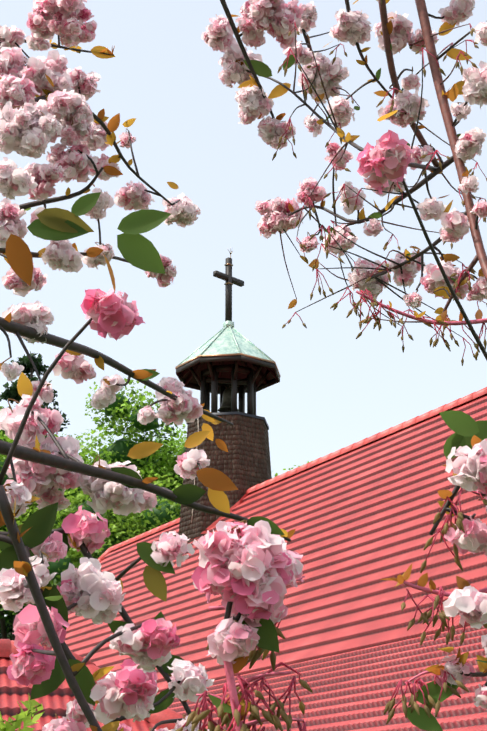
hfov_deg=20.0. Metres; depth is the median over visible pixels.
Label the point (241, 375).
belfry timber
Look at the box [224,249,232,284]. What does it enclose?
lightning rod
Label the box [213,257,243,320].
cross
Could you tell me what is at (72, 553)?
tree
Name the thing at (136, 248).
cherry
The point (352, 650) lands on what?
roof
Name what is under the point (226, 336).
copper belfry roof
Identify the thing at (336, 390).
sky
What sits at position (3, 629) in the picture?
tree
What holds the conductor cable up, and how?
attached to the tower shingles
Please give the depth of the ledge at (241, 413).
32.72 m
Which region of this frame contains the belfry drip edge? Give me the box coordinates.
[175,353,280,376]
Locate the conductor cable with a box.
[191,423,198,522]
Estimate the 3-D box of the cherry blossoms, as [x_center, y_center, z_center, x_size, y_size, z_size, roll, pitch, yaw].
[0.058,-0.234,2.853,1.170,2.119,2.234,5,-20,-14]
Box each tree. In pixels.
[0,378,186,618]
[0,393,185,550]
[0,474,182,615]
[0,605,35,639]
[47,501,180,581]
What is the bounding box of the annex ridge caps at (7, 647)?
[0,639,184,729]
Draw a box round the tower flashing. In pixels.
[188,491,253,540]
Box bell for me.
[218,385,238,411]
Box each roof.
[0,657,168,730]
[64,394,486,730]
[177,320,273,365]
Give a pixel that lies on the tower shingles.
(243, 463)
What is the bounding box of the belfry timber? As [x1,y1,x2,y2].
[176,341,279,414]
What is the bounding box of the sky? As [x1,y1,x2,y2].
[0,0,486,616]
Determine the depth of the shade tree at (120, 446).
51.81 m
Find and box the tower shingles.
[179,414,271,543]
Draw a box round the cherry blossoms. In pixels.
[0,0,486,730]
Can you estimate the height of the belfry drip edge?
0.045 m
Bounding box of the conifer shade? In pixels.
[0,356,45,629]
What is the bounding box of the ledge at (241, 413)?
[187,411,268,429]
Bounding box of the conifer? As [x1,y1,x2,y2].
[0,339,69,639]
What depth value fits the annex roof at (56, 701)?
11.25 m
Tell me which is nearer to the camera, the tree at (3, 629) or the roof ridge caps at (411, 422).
the roof ridge caps at (411, 422)
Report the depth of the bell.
33.67 m
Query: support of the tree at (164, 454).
on the ground
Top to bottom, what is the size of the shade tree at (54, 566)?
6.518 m
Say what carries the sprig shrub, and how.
on the ground
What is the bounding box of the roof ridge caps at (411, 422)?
[98,387,486,561]
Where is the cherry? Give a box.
[0,0,486,730]
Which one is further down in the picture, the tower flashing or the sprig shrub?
the sprig shrub
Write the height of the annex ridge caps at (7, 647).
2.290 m
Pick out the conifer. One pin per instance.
(26, 370)
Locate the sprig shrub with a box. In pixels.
[0,696,43,730]

